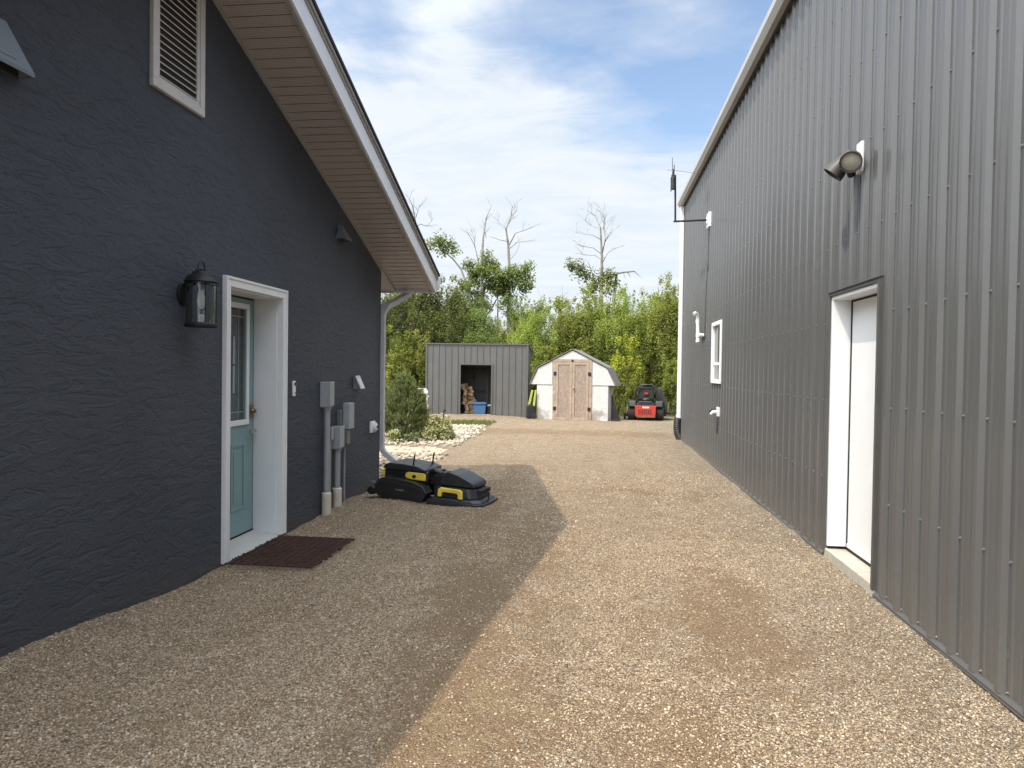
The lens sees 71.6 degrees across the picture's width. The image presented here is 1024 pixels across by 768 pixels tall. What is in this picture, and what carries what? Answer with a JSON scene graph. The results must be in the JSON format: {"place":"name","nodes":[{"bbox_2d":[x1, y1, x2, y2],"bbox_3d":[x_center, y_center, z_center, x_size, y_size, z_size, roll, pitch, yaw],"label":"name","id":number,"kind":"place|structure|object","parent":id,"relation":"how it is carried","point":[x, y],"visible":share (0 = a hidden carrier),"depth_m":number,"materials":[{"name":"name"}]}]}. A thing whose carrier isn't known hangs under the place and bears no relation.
{"place":"outdoors","nodes":[
{"label":"outdoors","id":0,"kind":"place"},
{"bbox_2d":[379,446,447,453],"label":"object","id":1,"kind":"structure","parent":0,"point":[415,449],"depth_m":13.41,"materials":[{"name":"beige stone"}]},
{"bbox_2d":[418,388,428,406],"bbox_3d":[-2.816,0.554,21.589,0.558,0.865,0.505,1,1,-13],"label":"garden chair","id":2,"kind":"object","parent":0,"point":[425,390],"visible":0.15,"depth_m":21.38,"materials":[{"name":"white plastic"}]},
{"bbox_2d":[446,418,496,425],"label":"short grass","id":3,"kind":"structure","parent":0,"point":[475,422],"depth_m":19.41,"materials":[{"name":"green plant"}]},
{"bbox_2d":[0,411,1023,767],"bbox_3d":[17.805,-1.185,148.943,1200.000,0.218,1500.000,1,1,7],"label":"ground","id":4,"kind":"structure","parent":0,"point":[638,449],"depth_m":3.81,"materials":[{"name":"beige gravel"}]},
{"bbox_2d":[0,0,440,657],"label":"house","id":5,"kind":"structure","parent":4,"relation":"on","point":[152,156],"depth_m":4.89,"materials":[{"name":"paint"}]},
{"bbox_2d":[0,18,34,78],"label":"exhaust hood","id":6,"kind":"object","parent":5,"relation":"attached to","point":[13,60],"visible":1,"depth_m":3.45,"materials":[{"name":"metal"}]},
{"bbox_2d":[176,262,218,327],"bbox_3d":[-2.181,-0.627,4.984,0.268,0.459,0.231,1,1,7],"label":"wall lantern","id":7,"kind":"object","parent":5,"relation":"attached to","point":[184,292],"depth_m":4.94,"materials":[{"name":"black metal"}]},
{"bbox_2d":[230,296,256,537],"bbox_3d":[-2.438,0.295,6.109,0.110,2.105,0.908,1,1,7],"label":"door","id":8,"kind":"structure","parent":5,"relation":"in","point":[242,410],"depth_m":6.37,"materials":[{"name":"teal paint"}]},
{"bbox_2d":[292,381,295,396],"bbox_3d":[-2.092,0.045,6.819,0.030,0.150,0.050,1,1,7],"label":"doorbell","id":9,"kind":"object","parent":5,"relation":"attached to","point":[293,388],"visible":1,"depth_m":6.80,"materials":[{"name":"white plastic"}]},
{"bbox_2d":[320,381,334,514],"bbox_3d":[-1.972,0.747,7.553,0.116,1.551,0.127,1,1,7],"label":"electrical conduit","id":10,"kind":"object","parent":5,"relation":"attached to","point":[326,396],"visible":0.97,"depth_m":7.52,"materials":[{"name":"grey plastic"}]},
{"bbox_2d":[330,427,333,491],"bbox_3d":[-1.982,0.996,7.730,0.061,1.046,0.082,1,1,7],"label":"electrical conduit","id":11,"kind":"object","parent":5,"relation":"attached to","point":[331,434],"visible":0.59,"depth_m":7.71,"materials":[{"name":"grey plastic"}]},
{"bbox_2d":[330,425,344,506],"bbox_3d":[-1.938,0.989,7.865,0.116,1.056,0.142,1,1,7],"label":"electrical conduit","id":12,"kind":"object","parent":5,"relation":"attached to","point":[337,444],"visible":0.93,"depth_m":7.83,"materials":[{"name":"grey plastic"}]},
{"bbox_2d":[336,224,351,241],"bbox_3d":[-1.885,-1.700,7.981,0.110,0.171,0.220,1,1,7],"label":"exhaust hood","id":13,"kind":"object","parent":5,"relation":"attached to","point":[342,235],"visible":1,"depth_m":7.91,"materials":[{"name":"paint"}]},
{"bbox_2d":[336,402,353,501],"bbox_3d":[-1.901,0.863,8.090,0.134,1.300,0.220,1,1,7],"label":"meter box","id":14,"kind":"object","parent":5,"relation":"attached to","point":[345,416],"visible":0.71,"depth_m":8.03,"materials":[{"name":"grey plastic"}]},
{"bbox_2d":[353,376,364,388],"bbox_3d":[-1.843,-0.021,8.551,0.111,0.160,0.130,1,1,7],"label":"solar light","id":15,"kind":"object","parent":5,"relation":"attached to","point":[356,379],"visible":1,"depth_m":8.51,"materials":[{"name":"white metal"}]},
{"bbox_2d":[369,421,377,432],"bbox_3d":[-1.786,0.557,9.219,0.084,0.150,0.180,1,1,7],"label":"utility box","id":16,"kind":"object","parent":5,"relation":"attached to","point":[373,426],"visible":1,"depth_m":9.18,"materials":[{"name":"white plastic"}]},
{"bbox_2d":[225,535,354,568],"bbox_3d":[-1.816,1.392,5.939,0.744,0.014,0.950,1,1,7],"label":"doormat","id":17,"kind":"object","parent":4,"relation":"on","point":[294,551],"visible":1,"depth_m":5.87,"materials":[{"name":"brown rubber"}]},
{"bbox_2d":[385,429,404,442],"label":"ground plant","id":18,"kind":"object","parent":4,"relation":"on","point":[392,434],"visible":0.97,"depth_m":14.41,"materials":[{"name":"green plant"}]},
{"bbox_2d":[385,325,407,402],"bbox_3d":[-4.693,-0.476,24.356,2.320,3.219,2.152,1,1,21],"label":"willow bush","id":19,"kind":"object","parent":4,"relation":"on","point":[390,366],"visible":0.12,"depth_m":24.18,"materials":[{"name":"green plant"}]},
{"bbox_2d":[381,293,430,373],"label":"dark poplar","id":20,"kind":"object","parent":4,"relation":"on","point":[409,301],"visible":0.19,"depth_m":27.46,"materials":[{"name":"green plant"}]},
{"bbox_2d":[381,293,430,379],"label":"dark poplar","id":21,"kind":"object","parent":4,"relation":"on","point":[387,351],"visible":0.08,"depth_m":27.14,"materials":[{"name":"green plant"}]},
{"bbox_2d":[385,371,430,438],"bbox_3d":[-2.291,0.435,15.260,1.269,1.479,1.404,1,1,7],"label":"pine shrub","id":22,"kind":"object","parent":4,"relation":"on","point":[399,405],"visible":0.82,"depth_m":15.10,"materials":[{"name":"green plant"}]},
{"bbox_2d":[385,329,431,396],"bbox_3d":[-3.665,-0.431,25.523,2.090,3.079,2.239,1,1,9],"label":"willow bush","id":23,"kind":"object","parent":4,"relation":"on","point":[416,365],"visible":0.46,"depth_m":25.19,"materials":[{"name":"green plant"}]},
{"bbox_2d":[403,431,420,441],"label":"ground plant","id":24,"kind":"object","parent":4,"relation":"on","point":[414,436],"visible":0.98,"depth_m":14.52,"materials":[{"name":"green plant"}]},
{"bbox_2d":[406,192,432,227],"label":"aspen tree","id":25,"kind":"object","parent":4,"relation":"on","point":[417,211],"visible":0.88,"depth_m":33.59,"materials":[{"name":"grey plant"}]},
{"bbox_2d":[386,285,466,386],"bbox_3d":[-3.323,-1.539,27.153,3.230,5.899,3.969,1,1,29],"label":"dark poplar","id":26,"kind":"object","parent":4,"relation":"on","point":[434,303],"visible":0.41,"depth_m":27.09,"materials":[{"name":"green plant"}]},
{"bbox_2d":[367,452,497,506],"bbox_3d":[-0.925,1.067,8.210,1.477,0.517,0.660,4,2,18],"label":"robot mower","id":27,"kind":"object","parent":4,"relation":"on","point":[414,480],"visible":1,"depth_m":7.99,"materials":[{"name":"black plastic"}]},
{"bbox_2d":[379,423,486,477],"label":"river stones","id":28,"kind":"object","parent":4,"relation":"on","point":[467,431],"visible":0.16,"depth_m":14.28,"materials":[{"name":"white stone"}]},
{"bbox_2d":[421,414,456,440],"bbox_3d":[-1.546,0.938,15.078,0.800,0.615,0.789,1,1,7],"label":"variegated shrub","id":29,"kind":"object","parent":4,"relation":"on","point":[437,427],"visible":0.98,"depth_m":14.89,"materials":[{"name":"green plant"}]},
{"bbox_2d":[424,228,471,305],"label":"aspen tree","id":30,"kind":"object","parent":4,"relation":"on","point":[441,243],"visible":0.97,"depth_m":33.48,"materials":[{"name":"green plant"}]},
{"bbox_2d":[432,274,489,342],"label":"dark poplar","id":31,"kind":"object","parent":4,"relation":"on","point":[455,301],"visible":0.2,"depth_m":27.80,"materials":[{"name":"green plant"}]},
{"bbox_2d":[434,301,499,343],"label":"tree","id":32,"kind":"object","parent":4,"relation":"on","point":[480,324],"visible":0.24,"depth_m":27.18,"materials":[{"name":"green plant"}]},
{"bbox_2d":[445,282,502,338],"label":"dark poplar","id":33,"kind":"object","parent":4,"relation":"on","point":[466,283],"visible":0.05,"depth_m":30.28,"materials":[{"name":"green plant"}]},
{"bbox_2d":[425,343,531,416],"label":"metal shed","id":34,"kind":"structure","parent":4,"relation":"on","point":[496,377],"depth_m":22.62,"materials":[{"name":"grey metal"}]},
{"bbox_2d":[472,402,487,413],"bbox_3d":[-1.031,0.783,23.024,0.470,0.390,0.400,1,1,7],"label":"storage tote","id":35,"kind":"object","parent":34,"relation":"in","point":[479,407],"visible":0.98,"depth_m":22.86,"materials":[{"name":"blue plastic"}]},
{"bbox_2d":[487,404,490,413],"bbox_3d":[-0.704,0.825,23.026,0.180,0.315,0.290,1,1,7],"label":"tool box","id":36,"kind":"object","parent":34,"relation":"in","point":[488,408],"visible":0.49,"depth_m":22.89,"materials":[{"name":"grey metal"}]},
{"bbox_2d":[458,197,501,310],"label":"aspen tree","id":37,"kind":"object","parent":4,"relation":"on","point":[482,269],"visible":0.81,"depth_m":33.24,"materials":[{"name":"green plant"}]},
{"bbox_2d":[468,295,502,333],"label":"dark poplar","id":38,"kind":"object","parent":4,"relation":"on","point":[486,307],"visible":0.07,"depth_m":30.60,"materials":[{"name":"green plant"}]},
{"bbox_2d":[473,316,517,343],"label":"poplar sapling","id":39,"kind":"object","parent":4,"relation":"on","point":[502,337],"visible":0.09,"depth_m":28.96,"materials":[{"name":"green plant"}]},
{"bbox_2d":[484,265,512,322],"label":"aspen tree","id":40,"kind":"object","parent":4,"relation":"on","point":[495,291],"visible":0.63,"depth_m":33.06,"materials":[{"name":"green plant"}]},
{"bbox_2d":[481,197,541,333],"bbox_3d":[-0.020,-3.974,33.160,2.848,9.654,1.680,1,1,-13],"label":"aspen tree","id":41,"kind":"object","parent":4,"relation":"on","point":[522,278],"visible":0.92,"depth_m":33.02,"materials":[{"name":"green plant"}]},
{"bbox_2d":[499,305,541,358],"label":"poplar sapling","id":42,"kind":"object","parent":4,"relation":"on","point":[523,323],"visible":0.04,"depth_m":28.53,"materials":[{"name":"green plant"}]},
{"bbox_2d":[505,295,555,341],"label":"dark poplar","id":43,"kind":"object","parent":4,"relation":"on","point":[516,319],"visible":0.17,"depth_m":29.88,"materials":[{"name":"green plant"}]},
{"bbox_2d":[526,390,536,418],"bbox_3d":[0.589,0.622,22.034,0.339,0.897,0.335,1,1,-3],"label":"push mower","id":44,"kind":"object","parent":4,"relation":"on","point":[530,412],"visible":1,"depth_m":21.90,"materials":[{"name":"plastic"}]},
{"bbox_2d":[505,294,566,401],"bbox_3d":[0.959,-1.030,26.598,2.369,4.596,2.345,1,1,3],"label":"poplar sapling","id":45,"kind":"object","parent":4,"relation":"on","point":[532,338],"visible":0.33,"depth_m":26.31,"materials":[{"name":"green plant"}]},
{"bbox_2d":[530,288,548,333],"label":"aspen sapling","id":46,"kind":"object","parent":4,"relation":"on","point":[538,308],"visible":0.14,"depth_m":32.97,"materials":[{"name":"green plant"}]},
{"bbox_2d":[530,345,560,409],"bbox_3d":[1.423,-0.108,25.607,1.818,2.629,1.900,1,1,10],"label":"willow bush","id":47,"kind":"object","parent":4,"relation":"on","point":[547,357],"visible":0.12,"depth_m":25.55,"materials":[{"name":"green plant"}]},
{"bbox_2d":[551,287,571,326],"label":"aspen sapling","id":48,"kind":"object","parent":4,"relation":"on","point":[555,304],"visible":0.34,"depth_m":32.85,"materials":[{"name":"green plant"}]},
{"bbox_2d":[534,293,605,361],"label":"poplar sapling","id":49,"kind":"object","parent":4,"relation":"on","point":[567,332],"visible":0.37,"depth_m":26.91,"materials":[{"name":"green plant"}]},
{"bbox_2d":[529,349,620,420],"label":"gambrel shed","id":50,"kind":"structure","parent":4,"relation":"on","point":[573,384],"depth_m":21.68,"materials":[{"name":"white wood"}]},
{"bbox_2d":[553,362,571,418],"bbox_3d":[1.549,0.209,21.766,0.571,1.760,0.056,1,1,14],"label":"door","id":51,"kind":"structure","parent":50,"relation":"in","point":[563,388],"depth_m":21.75,"materials":[{"name":"beige wood"}]},
{"bbox_2d":[572,362,590,419],"bbox_3d":[2.111,0.220,21.600,0.571,1.760,0.108,1,1,14],"label":"door","id":52,"kind":"structure","parent":50,"relation":"in","point":[580,370],"depth_m":21.63,"materials":[{"name":"brown wood"}]},
{"bbox_2d":[552,306,598,335],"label":"poplar sapling","id":53,"kind":"object","parent":4,"relation":"on","point":[575,313],"depth_m":29.37,"materials":[{"name":"green plant"}]},
{"bbox_2d":[564,201,625,309],"bbox_3d":[3.757,-3.876,32.775,2.897,9.466,1.410,1,1,7],"label":"aspen tree","id":54,"kind":"object","parent":4,"relation":"on","point":[607,276],"visible":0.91,"depth_m":32.59,"materials":[{"name":"green plant"}]},
{"bbox_2d":[565,281,646,364],"bbox_3d":[3.499,-1.414,27.991,3.054,5.233,3.671,0,1,-19],"label":"poplar sapling","id":55,"kind":"object","parent":4,"relation":"on","point":[591,315],"visible":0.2,"depth_m":27.39,"materials":[{"name":"green plant"}]},
{"bbox_2d":[611,395,619,420],"bbox_3d":[3.126,0.719,21.398,0.289,0.798,0.059,1,1,15],"label":"leaning board","id":56,"kind":"object","parent":4,"relation":"on","point":[615,415],"visible":1,"depth_m":21.40,"materials":[{"name":"grey wood"}]},
{"bbox_2d":[604,291,640,333],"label":"poplar sapling","id":57,"kind":"object","parent":4,"relation":"on","point":[622,298],"depth_m":29.37,"materials":[{"name":"green plant"}]},
{"bbox_2d":[589,282,656,387],"bbox_3d":[4.046,-1.279,26.987,2.427,5.218,2.453,1,1,-8],"label":"poplar sapling","id":58,"kind":"object","parent":4,"relation":"on","point":[624,324],"visible":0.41,"depth_m":26.57,"materials":[{"name":"green plant"}]},
{"bbox_2d":[602,332,648,403],"bbox_3d":[3.724,-0.374,25.654,1.907,3.060,3.347,2,1,34],"label":"yellow bush","id":59,"kind":"object","parent":4,"relation":"on","point":[619,360],"visible":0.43,"depth_m":25.65,"materials":[{"name":"green plant"}]},
{"bbox_2d":[611,271,641,316],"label":"aspen tree","id":60,"kind":"object","parent":4,"relation":"on","point":[614,292],"visible":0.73,"depth_m":32.41,"materials":[{"name":"grey plant"}]},
{"bbox_2d":[613,364,643,411],"bbox_3d":[3.949,0.246,25.033,1.412,1.920,1.386,0,1,-36],"label":"willow bush","id":61,"kind":"object","parent":4,"relation":"on","point":[623,388],"visible":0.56,"depth_m":24.86,"materials":[{"name":"green plant"}]},
{"bbox_2d":[604,294,676,398],"bbox_3d":[4.979,-1.046,27.028,3.110,4.763,3.230,2,2,44],"label":"poplar sapling","id":62,"kind":"object","parent":4,"relation":"on","point":[646,324],"visible":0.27,"depth_m":26.57,"materials":[{"name":"green plant"}]},
{"bbox_2d":[618,288,671,386],"bbox_3d":[5.591,-1.308,28.847,2.683,5.258,2.678,1,1,17],"label":"poplar sapling","id":63,"kind":"object","parent":4,"relation":"on","point":[648,297],"visible":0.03,"depth_m":28.70,"materials":[{"name":"green plant"}]},
{"bbox_2d":[623,384,676,420],"bbox_3d":[4.421,0.554,22.455,1.710,1.123,1.906,1,1,13],"label":"ride on mower","id":64,"kind":"object","parent":4,"relation":"on","point":[646,405],"visible":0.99,"depth_m":21.86,"materials":[{"name":"red metal"}]},
{"bbox_2d":[647,285,664,310],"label":"aspen sapling","id":65,"kind":"object","parent":4,"relation":"on","point":[657,298],"visible":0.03,"depth_m":32.31,"materials":[{"name":"green plant"}]},
{"bbox_2d":[642,271,678,408],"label":"poplar sapling","id":66,"kind":"object","parent":4,"relation":"on","point":[663,319],"visible":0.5,"depth_m":26.13,"materials":[{"name":"green plant"}]},
{"bbox_2d":[661,359,677,411],"bbox_3d":[5.894,0.171,25.080,1.554,2.119,1.513,1,1,17],"label":"willow bush","id":67,"kind":"object","parent":4,"relation":"on","point":[670,384],"visible":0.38,"depth_m":24.82,"materials":[{"name":"green plant"}]},
{"bbox_2d":[669,299,677,379],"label":"poplar sapling","id":68,"kind":"object","parent":4,"relation":"on","point":[674,304],"visible":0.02,"depth_m":26.19,"materials":[{"name":"green plant"}]},
{"bbox_2d":[673,0,1023,720],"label":"garage","id":69,"kind":"structure","parent":4,"relation":"on","point":[851,364],"depth_m":4.79,"materials":[{"name":"grey metal"}]},
{"bbox_2d":[670,158,710,338],"bbox_3d":[3.042,-2.317,12.259,0.752,3.132,0.601,1,1,2],"label":"antenna","id":70,"kind":"object","parent":69,"relation":"attached to","point":[673,187],"visible":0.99,"depth_m":12.22,"materials":[{"name":"black metal"}]},
{"bbox_2d":[693,311,703,341],"bbox_3d":[3.360,-1.030,12.808,0.218,0.555,0.147,1,1,7],"label":"vent pipe","id":71,"kind":"object","parent":69,"relation":"attached to","point":[699,335],"visible":0.98,"depth_m":12.78,"materials":[{"name":"white plastic"}]},
{"bbox_2d":[709,407,719,430],"bbox_3d":[3.156,0.567,11.088,0.144,0.417,0.184,1,1,7],"label":"hose tap","id":72,"kind":"object","parent":69,"relation":"attached to","point":[716,411],"visible":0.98,"depth_m":11.04,"materials":[{"name":"white plastic"}]},
{"bbox_2d":[710,320,721,383],"bbox_3d":[3.276,-0.498,11.233,0.115,0.980,0.860,1,1,7],"label":"window","id":73,"kind":"structure","parent":69,"relation":"in","point":[716,332],"depth_m":11.40,"materials":[{"name":"white plastic"}]},
{"bbox_2d":[824,141,863,180],"bbox_3d":[2.432,-1.625,5.166,0.249,0.259,0.353,1,1,7],"label":"flood light","id":74,"kind":"object","parent":69,"relation":"attached to","point":[850,163],"visible":1,"depth_m":5.11,"materials":[{"name":"white plastic"}]},
{"bbox_2d":[846,296,876,563],"bbox_3d":[2.662,0.340,5.298,0.119,1.984,0.880,1,1,7],"label":"door","id":75,"kind":"structure","parent":69,"relation":"in","point":[865,310],"depth_m":5.47,"materials":[{"name":"white paint"}]},
{"bbox_2d":[315,0,772,337],"label":"sky","id":76,"kind":"structure","parent":0,"point":[557,107],"materials":[{"name":"blue"}]},
{"bbox_2d":[531,395,676,416],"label":"tall grass","id":77,"kind":"structure","parent":0,"point":[622,409],"depth_m":24.37,"materials":[{"name":"green plant"}]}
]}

